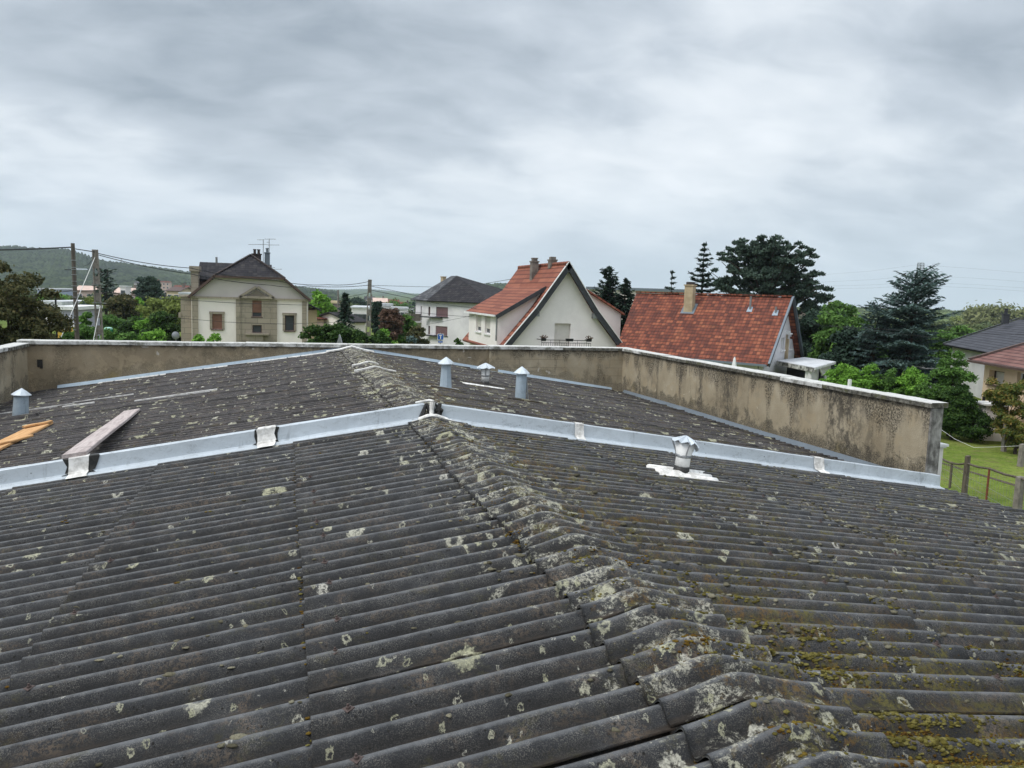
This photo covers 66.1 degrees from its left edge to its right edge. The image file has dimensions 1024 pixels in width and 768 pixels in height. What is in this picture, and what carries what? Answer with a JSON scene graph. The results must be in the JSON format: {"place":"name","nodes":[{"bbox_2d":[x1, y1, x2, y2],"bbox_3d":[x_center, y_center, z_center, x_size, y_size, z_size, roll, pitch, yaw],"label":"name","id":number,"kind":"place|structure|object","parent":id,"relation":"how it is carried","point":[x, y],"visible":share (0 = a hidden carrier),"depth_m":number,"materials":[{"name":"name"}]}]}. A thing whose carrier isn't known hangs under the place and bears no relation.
{"place":"outdoors","nodes":[
{"label":"outdoors","id":0,"kind":"place"},
{"bbox_2d":[37,300,81,324],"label":"village house","id":1,"kind":"structure","parent":0,"point":[65,302],"depth_m":90.56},
{"bbox_2d":[57,305,102,338],"bbox_3d":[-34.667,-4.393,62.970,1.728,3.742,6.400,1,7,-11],"label":"village house","id":2,"kind":"structure","parent":0,"point":[67,309],"depth_m":61.79,"materials":[{"name":"white concrete"}]},
{"bbox_2d":[0,245,336,300],"bbox_3d":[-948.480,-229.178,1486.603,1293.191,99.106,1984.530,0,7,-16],"label":"hill","id":3,"kind":"structure","parent":0,"point":[50,265],"depth_m":1396.45,"materials":[{"name":"green plant"}]},
{"bbox_2d":[350,305,369,320],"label":"village house","id":4,"kind":"structure","parent":0,"point":[359,311],"depth_m":129.59,"materials":[{"name":"paint"}]},
{"bbox_2d":[316,288,418,296],"bbox_3d":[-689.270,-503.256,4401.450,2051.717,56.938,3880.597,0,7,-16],"label":"hill","id":5,"kind":"structure","parent":0,"point":[362,292],"depth_m":3584.31,"materials":[{"name":"green plant"}]},
{"bbox_2d":[0,347,1023,767],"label":"warehouse","id":6,"kind":"structure","parent":0,"point":[392,689],"depth_m":4.48,"materials":[{"name":"concrete"}]},
{"bbox_2d":[0,343,29,402],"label":"parapet wall","id":7,"kind":"structure","parent":6,"relation":"on","point":[13,367],"depth_m":16.71,"materials":[{"name":"concrete"}]},
{"bbox_2d":[0,388,39,420],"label":"roof vent","id":8,"kind":"object","parent":6,"relation":"on","point":[20,410],"visible":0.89,"depth_m":13.64,"materials":[{"name":"metal"}]},
{"bbox_2d":[0,422,52,450],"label":"wooden board","id":9,"kind":"object","parent":6,"relation":"on","point":[31,430],"visible":0.82,"depth_m":11.40,"materials":[{"name":"wood"}]},
{"bbox_2d":[0,435,32,444],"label":"wooden board","id":10,"kind":"object","parent":9,"relation":"on","point":[16,439],"visible":1,"depth_m":10.71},
{"bbox_2d":[62,408,139,458],"bbox_3d":[-5.331,0.586,10.406,0.235,0.048,4.642,-9,7,-18],"label":"wooden board","id":11,"kind":"object","parent":6,"relation":"on","point":[89,443],"visible":1,"depth_m":9.51,"materials":[{"name":"wood"}]},
{"bbox_2d":[135,389,216,400],"bbox_3d":[-6.058,0.205,14.199,1.380,0.243,0.065,0,7,-16],"label":"sealed seam","id":12,"kind":"object","parent":6,"relation":"on","point":[177,394],"visible":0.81,"depth_m":14.18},
{"bbox_2d":[17,339,627,391],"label":"parapet wall","id":13,"kind":"structure","parent":6,"relation":"on","point":[53,364],"depth_m":19.03,"materials":[{"name":"concrete"}]},
{"bbox_2d":[428,357,465,391],"bbox_3d":[-1.111,-0.132,13.371,0.624,0.639,0.545,0,7,-16],"label":"roof vent","id":14,"kind":"object","parent":6,"relation":"on","point":[445,378],"visible":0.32,"depth_m":13.42,"materials":[{"name":"metal"}]},
{"bbox_2d":[0,399,944,489],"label":"zinc flashing","id":15,"kind":"object","parent":6,"relation":"on","point":[119,460],"visible":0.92,"depth_m":9.10,"materials":[{"name":"metal"}]},
{"bbox_2d":[462,363,504,388],"bbox_3d":[-0.612,-0.133,15.743,0.946,0.547,0.831,0,7,-16],"label":"roof vent","id":16,"kind":"object","parent":6,"relation":"on","point":[485,369],"visible":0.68,"depth_m":15.91,"materials":[{"name":"metal"}]},
{"bbox_2d":[0,348,1023,767],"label":"moss","id":17,"kind":"object","parent":6,"relation":"on","point":[938,742],"visible":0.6,"depth_m":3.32,"materials":[{"name":"plant"}]},
{"bbox_2d":[5,427,1023,767],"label":"moss","id":18,"kind":"object","parent":6,"relation":"on","point":[911,761],"visible":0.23,"depth_m":3.01,"materials":[{"name":"plant"}]},
{"bbox_2d":[505,367,547,403],"bbox_3d":[0.245,0.040,13.804,0.800,0.684,0.455,0,7,-16],"label":"roof vent","id":19,"kind":"object","parent":6,"relation":"on","point":[521,388],"visible":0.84,"depth_m":13.78,"materials":[{"name":"metal"}]},
{"bbox_2d":[646,436,722,481],"bbox_3d":[1.839,0.826,8.391,0.812,0.512,0.543,0,7,-16],"label":"roof vent","id":20,"kind":"object","parent":6,"relation":"on","point":[685,447],"visible":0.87,"depth_m":8.45,"materials":[{"name":"metal"}]},
{"bbox_2d":[621,348,948,474],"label":"parapet wall","id":21,"kind":"structure","parent":6,"relation":"on","point":[868,426],"depth_m":14.27,"materials":[{"name":"concrete"}]},
{"bbox_2d":[0,295,1023,509],"bbox_3d":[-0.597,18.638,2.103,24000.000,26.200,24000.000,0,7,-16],"label":"ground","id":22,"kind":"structure","parent":0,"point":[988,454],"depth_m":29.27,"materials":[{"name":"plant"}]},
{"bbox_2d":[0,260,75,344],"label":"olive brown shrub","id":23,"kind":"object","parent":22,"relation":"on","point":[22,314],"visible":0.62,"depth_m":33.30,"materials":[{"name":"green plant"}]},
{"bbox_2d":[27,324,56,339],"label":"garden bush","id":24,"kind":"object","parent":22,"relation":"on","point":[39,333],"visible":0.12,"depth_m":32.83,"materials":[{"name":"green plant"}]},
{"bbox_2d":[36,288,72,295],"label":"village house","id":25,"kind":"structure","parent":22,"relation":"on","point":[70,292],"depth_m":245.55,"materials":[{"name":"white concrete"}]},
{"bbox_2d":[64,243,87,339],"bbox_3d":[-21.055,-2.878,38.109,0.961,7.773,0.428,0,7,-16],"label":"utility pole","id":26,"kind":"object","parent":22,"relation":"on","point":[74,291],"visible":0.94,"depth_m":37.77,"materials":[{"name":"brown wood"}]},
{"bbox_2d":[71,325,95,339],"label":"street shrub","id":27,"kind":"object","parent":22,"relation":"on","point":[86,333],"visible":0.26,"depth_m":43.93,"materials":[{"name":"green plant"}]},
{"bbox_2d":[73,311,98,337],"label":"street shrub","id":28,"kind":"object","parent":22,"relation":"on","point":[83,319],"visible":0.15,"depth_m":49.90,"materials":[{"name":"green plant"}]},
{"bbox_2d":[77,283,103,311],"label":"village house","id":29,"kind":"structure","parent":22,"relation":"on","point":[83,293],"depth_m":229.30,"materials":[{"name":"paint"}]},
{"bbox_2d":[79,292,105,310],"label":"garden tree","id":30,"kind":"object","parent":22,"relation":"on","point":[90,300],"visible":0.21,"depth_m":94.32,"materials":[{"name":"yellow plant"}]},
{"bbox_2d":[91,249,105,339],"bbox_3d":[-20.969,-2.997,40.021,0.649,7.583,0.246,0,7,-16],"label":"utility pole","id":31,"kind":"object","parent":22,"relation":"on","point":[97,296],"visible":0.61,"depth_m":39.79,"materials":[{"name":"wood"}]},
{"bbox_2d":[86,268,117,314],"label":"atlas cedar","id":32,"kind":"object","parent":22,"relation":"on","point":[108,283],"visible":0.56,"depth_m":104.25,"materials":[{"name":"green plant"}]},
{"bbox_2d":[94,328,126,339],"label":"street shrub","id":33,"kind":"object","parent":22,"relation":"on","point":[108,334],"visible":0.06,"depth_m":41.85,"materials":[{"name":"green plant"}]},
{"bbox_2d":[100,314,125,336],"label":"garden tree","id":34,"kind":"object","parent":22,"relation":"on","point":[112,321],"visible":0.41,"depth_m":77.09,"materials":[{"name":"green plant"}]},
{"bbox_2d":[104,293,140,319],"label":"garden tree","id":35,"kind":"object","parent":22,"relation":"on","point":[122,306],"visible":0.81,"depth_m":87.03,"materials":[{"name":"green plant"}]},
{"bbox_2d":[117,329,137,339],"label":"street shrub","id":36,"kind":"object","parent":22,"relation":"on","point":[130,335],"visible":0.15,"depth_m":42.95,"materials":[{"name":"green plant"}]},
{"bbox_2d":[116,314,144,339],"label":"garden tree","id":37,"kind":"object","parent":22,"relation":"on","point":[126,326],"visible":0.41,"depth_m":70.74,"materials":[{"name":"green plant"}]},
{"bbox_2d":[132,318,149,340],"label":"garden bush","id":38,"kind":"object","parent":22,"relation":"on","point":[139,324],"visible":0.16,"depth_m":65.50,"materials":[{"name":"green plant"}]},
{"bbox_2d":[130,275,163,305],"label":"pine tree","id":39,"kind":"object","parent":22,"relation":"on","point":[150,285],"visible":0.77,"depth_m":108.61,"materials":[{"name":"green plant"}]},
{"bbox_2d":[140,327,167,340],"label":"street shrub","id":40,"kind":"object","parent":22,"relation":"on","point":[152,335],"visible":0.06,"depth_m":39.69,"materials":[{"name":"green plant"}]},
{"bbox_2d":[135,295,180,326],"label":"garden tree","id":41,"kind":"object","parent":22,"relation":"on","point":[170,305],"visible":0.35,"depth_m":82.18,"materials":[{"name":"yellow plant"}]},
{"bbox_2d":[140,309,180,340],"bbox_3d":[-26.704,-3.805,60.223,3.257,3.898,3.418,0,7,-16],"label":"garden bush","id":42,"kind":"object","parent":22,"relation":"on","point":[162,320],"visible":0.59,"depth_m":59.32,"materials":[{"name":"green plant"}]},
{"bbox_2d":[165,284,190,297],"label":"village house","id":43,"kind":"structure","parent":22,"relation":"on","point":[173,291],"depth_m":199.90,"materials":[{"name":"white concrete"}]},
{"bbox_2d":[20,289,360,311],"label":"woods","id":44,"kind":"object","parent":22,"relation":"on","point":[83,298],"visible":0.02,"depth_m":225.50,"materials":[{"name":"plant"}]},
{"bbox_2d":[191,333,221,341],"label":"street shrub","id":45,"kind":"object","parent":22,"relation":"on","point":[212,338],"visible":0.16,"depth_m":39.78,"materials":[{"name":"green plant"}]},
{"bbox_2d":[178,239,321,342],"bbox_3d":[-20.886,-7.032,63.738,10.330,9.687,11.800,0,7,-16],"label":"cream villa","id":46,"kind":"object","parent":22,"relation":"on","point":[267,297],"visible":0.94,"depth_m":58.65,"materials":[{"name":"paint"}]},
{"bbox_2d":[209,311,224,329],"bbox_3d":[-21.789,-4.662,58.103,1.077,1.379,0.185,0,7,-16],"label":"window","id":47,"kind":"structure","parent":46,"relation":"in","point":[214,316],"depth_m":58.13,"materials":[{"name":"brown wood"}]},
{"bbox_2d":[251,300,262,317],"bbox_3d":[-19.079,-5.607,58.823,0.828,1.288,0.270,0,7,-16],"label":"window","id":48,"kind":"structure","parent":46,"relation":"in","point":[256,308],"depth_m":58.86,"materials":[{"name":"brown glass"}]},
{"bbox_2d":[282,313,296,331],"bbox_3d":[-16.858,-4.671,59.586,1.063,1.433,0.270,0,7,-16],"label":"window","id":49,"kind":"structure","parent":46,"relation":"in","point":[289,319],"depth_m":59.63,"materials":[{"name":"grey glass"}]},
{"bbox_2d":[298,322,325,342],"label":"hedge","id":50,"kind":"object","parent":22,"relation":"on","point":[314,330],"visible":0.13,"depth_m":39.94,"materials":[{"name":"green plant"}]},
{"bbox_2d":[309,289,337,316],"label":"garden tree","id":51,"kind":"object","parent":22,"relation":"on","point":[323,305],"visible":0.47,"depth_m":80.78,"materials":[{"name":"green plant"}]},
{"bbox_2d":[314,322,345,342],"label":"hedge","id":52,"kind":"object","parent":22,"relation":"on","point":[332,332],"visible":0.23,"depth_m":40.46,"materials":[{"name":"green plant"}]},
{"bbox_2d":[318,303,367,331],"bbox_3d":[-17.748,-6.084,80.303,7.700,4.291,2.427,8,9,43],"label":"village house","id":53,"kind":"structure","parent":22,"relation":"on","point":[359,322],"depth_m":78.91,"materials":[{"name":"paint"}]},
{"bbox_2d":[335,293,356,329],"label":"spruce tree","id":54,"kind":"object","parent":22,"relation":"on","point":[344,312],"visible":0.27,"depth_m":61.67,"materials":[{"name":"green plant"}]},
{"bbox_2d":[341,326,374,343],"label":"hedge","id":55,"kind":"object","parent":22,"relation":"on","point":[352,335],"visible":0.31,"depth_m":40.69,"materials":[{"name":"green plant"}]},
{"bbox_2d":[347,296,372,305],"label":"distant tree","id":56,"kind":"object","parent":22,"relation":"on","point":[361,302],"visible":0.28,"depth_m":256.08,"materials":[{"name":"green plant"}]},
{"bbox_2d":[366,279,371,335],"bbox_3d":[-10.610,-4.278,57.893,0.475,6.780,0.180,0,7,-16],"label":"utility pole","id":57,"kind":"object","parent":22,"relation":"on","point":[368,323],"visible":0.56,"depth_m":57.70,"materials":[{"name":"concrete"}]},
{"bbox_2d":[96,291,365,304],"bbox_3d":[-15.982,-5.471,50.093,5.507,1.133,22.818,4,7,19],"label":"overhead cable","id":58,"kind":"object","parent":57,"relation":"attached to","point":[222,302],"visible":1,"depth_m":49.35,"materials":[{"name":"black metal"}]},
{"bbox_2d":[99,255,367,286],"bbox_3d":[-16.394,-6.794,49.010,1.635,1.362,20.875,6,7,30],"label":"overhead cable","id":59,"kind":"object","parent":57,"relation":"attached to","point":[215,278],"visible":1,"depth_m":46.91,"materials":[{"name":"black metal"}]},
{"bbox_2d":[98,253,368,284],"bbox_3d":[-16.265,-6.914,48.923,1.344,1.236,20.877,6,7,30],"label":"overhead cable","id":60,"kind":"object","parent":57,"relation":"attached to","point":[215,273],"visible":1,"depth_m":46.87,"materials":[{"name":"black metal"}]},
{"bbox_2d":[367,301,381,343],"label":"garden tree","id":61,"kind":"object","parent":22,"relation":"on","point":[375,313],"visible":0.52,"depth_m":71.50,"materials":[{"name":"green plant"}]},
{"bbox_2d":[368,330,392,343],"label":"hedge","id":62,"kind":"object","parent":22,"relation":"on","point":[381,337],"visible":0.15,"depth_m":39.89,"materials":[{"name":"green plant"}]},
{"bbox_2d":[378,307,405,340],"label":"budding tree","id":63,"kind":"object","parent":22,"relation":"on","point":[398,319],"visible":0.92,"depth_m":65.48,"materials":[{"name":"brown plant"}]},
{"bbox_2d":[393,313,416,343],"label":"garden tree","id":64,"kind":"object","parent":22,"relation":"on","point":[409,323],"visible":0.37,"depth_m":67.20,"materials":[{"name":"green plant"}]},
{"bbox_2d":[404,325,429,343],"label":"garden bush","id":65,"kind":"object","parent":22,"relation":"on","point":[417,332],"visible":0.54,"depth_m":63.50,"materials":[{"name":"green plant"}]},
{"bbox_2d":[405,276,502,344],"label":"slate roof house","id":66,"kind":"structure","parent":22,"relation":"on","point":[465,296],"depth_m":78.62,"materials":[{"name":"paint"}]},
{"bbox_2d":[435,307,447,317],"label":"window","id":67,"kind":"structure","parent":66,"relation":"in","point":[440,310],"depth_m":78.60,"materials":[{"name":"brown glass"}]},
{"bbox_2d":[462,257,624,346],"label":"gable house","id":68,"kind":"structure","parent":22,"relation":"on","point":[556,302],"depth_m":46.81,"materials":[{"name":"paint"}]},
{"bbox_2d":[554,323,569,345],"bbox_3d":[2.930,-2.516,46.893,0.993,2.207,0.020,0,7,-16],"label":"balcony door","id":69,"kind":"structure","parent":68,"relation":"in","point":[561,333],"depth_m":46.84,"materials":[{"name":"white"}]},
{"bbox_2d":[591,266,626,328],"bbox_3d":[7.021,-4.617,57.901,4.600,8.173,4.417,0,7,-16],"label":"cypress tree","id":70,"kind":"object","parent":22,"relation":"on","point":[608,286],"visible":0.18,"depth_m":57.23,"materials":[{"name":"green plant"}]},
{"bbox_2d":[613,278,634,334],"bbox_3d":[8.040,-4.043,57.042,3.336,7.290,3.378,4,7,19],"label":"cypress tree","id":71,"kind":"object","parent":22,"relation":"on","point":[628,296],"visible":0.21,"depth_m":56.47,"materials":[{"name":"green plant"}]},
{"bbox_2d":[688,242,720,294],"bbox_3d":[13.194,-5.069,55.616,4.473,9.975,4.452,0,7,-16],"label":"fir tree","id":72,"kind":"object","parent":22,"relation":"on","point":[703,284],"visible":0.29,"depth_m":55.16,"materials":[{"name":"green plant"}]},
{"bbox_2d":[616,282,835,380],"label":"red roof cottage","id":73,"kind":"structure","parent":22,"relation":"on","point":[754,331],"depth_m":45.79,"materials":[{"name":"tile"}]},
{"bbox_2d":[710,233,835,320],"bbox_3d":[19.894,-5.984,61.082,9.328,11.018,10.418,-3,8,-38],"label":"black pine","id":74,"kind":"object","parent":22,"relation":"on","point":[769,269],"visible":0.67,"depth_m":59.92,"materials":[{"name":"green plant"}]},
{"bbox_2d":[799,307,846,356],"bbox_3d":[21.877,-2.679,55.962,4.399,5.711,4.492,2,6,3],"label":"garden tree","id":75,"kind":"object","parent":22,"relation":"on","point":[810,328],"visible":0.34,"depth_m":55.07,"materials":[{"name":"green plant"}]},
{"bbox_2d":[819,362,853,383],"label":"garden shrub","id":76,"kind":"object","parent":22,"relation":"on","point":[841,368],"visible":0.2,"depth_m":37.10,"materials":[{"name":"green plant"}]},
{"bbox_2d":[821,300,857,319],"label":"garden tree","id":77,"kind":"object","parent":22,"relation":"on","point":[838,306],"visible":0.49,"depth_m":93.15,"materials":[{"name":"green plant"}]},
{"bbox_2d":[806,309,875,358],"bbox_3d":[22.101,-2.334,53.093,5.068,5.678,4.298,0,7,-16],"label":"garden tree","id":78,"kind":"object","parent":22,"relation":"on","point":[831,319],"visible":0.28,"depth_m":52.21,"materials":[{"name":"green plant"}]},
{"bbox_2d":[818,325,883,378],"bbox_3d":[21.154,-1.377,49.078,4.135,4.618,4.107,0,7,-16],"label":"garden bush","id":79,"kind":"object","parent":22,"relation":"on","point":[842,348],"visible":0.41,"depth_m":47.98,"materials":[{"name":"green plant"}]},
{"bbox_2d":[838,366,873,388],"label":"garden shrub","id":80,"kind":"object","parent":22,"relation":"on","point":[853,374],"visible":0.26,"depth_m":35.88,"materials":[{"name":"green plant"}]},
{"bbox_2d":[857,362,883,390],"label":"garden shrub","id":81,"kind":"object","parent":22,"relation":"on","point":[867,369],"visible":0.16,"depth_m":36.34,"materials":[{"name":"green plant"}]},
{"bbox_2d":[849,299,895,378],"bbox_3d":[21.526,-1.961,47.069,3.423,6.247,3.022,7,8,40],"label":"blue cedar","id":82,"kind":"object","parent":22,"relation":"on","point":[871,353],"visible":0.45,"depth_m":46.74,"materials":[{"name":"green plant"}]},
{"bbox_2d":[873,367,904,394],"bbox_3d":[17.398,0.753,36.215,2.150,3.028,1.758,0,7,-16],"label":"garden shrub","id":83,"kind":"object","parent":22,"relation":"on","point":[889,380],"visible":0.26,"depth_m":35.90,"materials":[{"name":"green plant"}]},
{"bbox_2d":[854,263,963,391],"bbox_3d":[23.401,-2.713,46.123,6.924,8.684,6.572,0,7,-16],"label":"blue cedar","id":84,"kind":"object","parent":22,"relation":"on","point":[907,345],"visible":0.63,"depth_m":45.26,"materials":[{"name":"green plant"}]},
{"bbox_2d":[890,366,931,395],"bbox_3d":[18.144,0.762,35.785,2.093,3.159,1.779,0,7,-16],"label":"garden shrub","id":85,"kind":"object","parent":22,"relation":"on","point":[909,379],"visible":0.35,"depth_m":35.40,"materials":[{"name":"green plant"}]},
{"bbox_2d":[911,375,938,399],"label":"garden shrub","id":86,"kind":"object","parent":22,"relation":"on","point":[922,391],"visible":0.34,"depth_m":34.57,"materials":[{"name":"green plant"}]},
{"bbox_2d":[870,318,995,337],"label":"woods","id":87,"kind":"object","parent":22,"relation":"on","point":[983,325],"visible":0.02,"depth_m":216.60,"materials":[{"name":"plant"}]},
{"bbox_2d":[920,324,976,367],"bbox_3d":[36.646,-2.752,65.762,5.487,4.595,5.854,0,7,-16],"label":"garden bush","id":88,"kind":"object","parent":22,"relation":"on","point":[960,330],"visible":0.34,"depth_m":64.63,"materials":[{"name":"green plant"}]},
{"bbox_2d":[929,350,978,435],"bbox_3d":[19.730,0.433,35.270,1.972,4.029,2.255,4,7,19],"label":"tall shrub","id":89,"kind":"object","parent":22,"relation":"on","point":[950,376],"visible":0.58,"depth_m":34.79,"materials":[{"name":"green plant"}]},
{"bbox_2d":[935,385,982,439],"bbox_3d":[19.286,1.260,34.202,2.172,2.597,1.844,5,7,25],"label":"garden bush","id":90,"kind":"object","parent":22,"relation":"on","point":[961,400],"visible":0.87,"depth_m":33.69,"materials":[{"name":"green plant"}]},
{"bbox_2d":[961,455,970,493],"bbox_3d":[13.510,2.904,23.424,0.124,1.573,0.124,0,7,-16],"label":"fence post","id":91,"kind":"object","parent":22,"relation":"on","point":[965,479],"visible":0.64,"depth_m":23.36,"materials":[{"name":"grey wood"}]},
{"bbox_2d":[946,411,994,442],"bbox_3d":[19.851,1.850,33.864,1.968,1.531,2.088,0,7,-16],"label":"garden bush","id":92,"kind":"object","parent":22,"relation":"on","point":[974,432],"visible":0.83,"depth_m":33.53,"materials":[{"name":"green plant"}]},
{"bbox_2d":[943,308,1023,398],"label":"charcoal bungalow","id":93,"kind":"object","parent":22,"relation":"on","point":[1004,332],"visible":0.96,"depth_m":52.95,"materials":[{"name":"tile"}]},
{"bbox_2d":[952,299,1023,326],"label":"spring tree","id":94,"kind":"object","parent":22,"relation":"on","point":[979,314],"visible":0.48,"depth_m":323.00,"materials":[{"name":"green plant"}]},
{"bbox_2d":[968,342,1023,440],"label":"peach bungalow","id":95,"kind":"object","parent":22,"relation":"on","point":[1003,364],"visible":0.53,"depth_m":35.88,"materials":[{"name":"tile"}]},
{"bbox_2d":[985,371,1004,386],"bbox_3d":[22.547,-0.240,36.421,0.410,0.731,1.499,2,6,5],"label":"window","id":96,"kind":"structure","parent":95,"relation":"in","point":[999,375],"depth_m":36.65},
{"bbox_2d":[981,376,1023,428],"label":"autumn tinted shrub","id":97,"kind":"object","parent":22,"relation":"on","point":[1002,395],"visible":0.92,"depth_m":32.45,"materials":[{"name":"green plant"}]},
{"bbox_2d":[993,414,1023,453],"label":"autumn tinted shrub","id":98,"kind":"object","parent":22,"relation":"on","point":[1015,435],"visible":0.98,"depth_m":31.10,"materials":[{"name":"green plant"}]},
{"bbox_2d":[1009,307,1023,321],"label":"spring tree","id":99,"kind":"object","parent":22,"relation":"on","point":[1017,313],"visible":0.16,"depth_m":296.34,"materials":[{"name":"green plant"}]},
{"bbox_2d":[1012,476,1023,508],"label":"fence post","id":100,"kind":"object","parent":22,"relation":"on","point":[1018,492],"visible":0.54,"depth_m":20.14,"materials":[{"name":"concrete"}]},
{"bbox_2d":[942,458,1023,480],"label":"fence rail","id":101,"kind":"object","parent":100,"relation":"attached to","point":[991,469],"visible":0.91,"depth_m":22.20,"materials":[{"name":"brown wood"}]},
{"bbox_2d":[942,462,1023,507],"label":"wire netting","id":102,"kind":"object","parent":101,"relation":"attached to","point":[978,482],"visible":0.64,"depth_m":22.56,"materials":[{"name":"metal"}]},
{"bbox_2d":[1017,444,1023,466],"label":"fence post","id":103,"kind":"object","parent":22,"relation":"on","point":[1020,461],"visible":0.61,"depth_m":28.86,"materials":[{"name":"concrete"}]},
{"bbox_2d":[0,0,1023,310],"label":"sky","id":104,"kind":"structure","parent":0,"point":[396,145],"materials":[{"name":"grey"}]},
{"bbox_2d":[586,287,684,300],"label":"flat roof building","id":105,"kind":"structure","parent":0,"point":[650,290],"depth_m":92.33,"materials":[{"name":"white"}]},
{"bbox_2d":[797,307,1015,321],"bbox_3d":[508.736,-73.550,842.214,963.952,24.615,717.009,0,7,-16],"label":"hill","id":106,"kind":"structure","parent":0,"point":[943,311],"depth_m":824.00,"materials":[{"name":"green plant"}]},
{"bbox_2d":[937,442,948,479],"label":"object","id":107,"kind":"structure","parent":0,"point":[943,446],"depth_m":11.76,"materials":[{"name":"plastic"}]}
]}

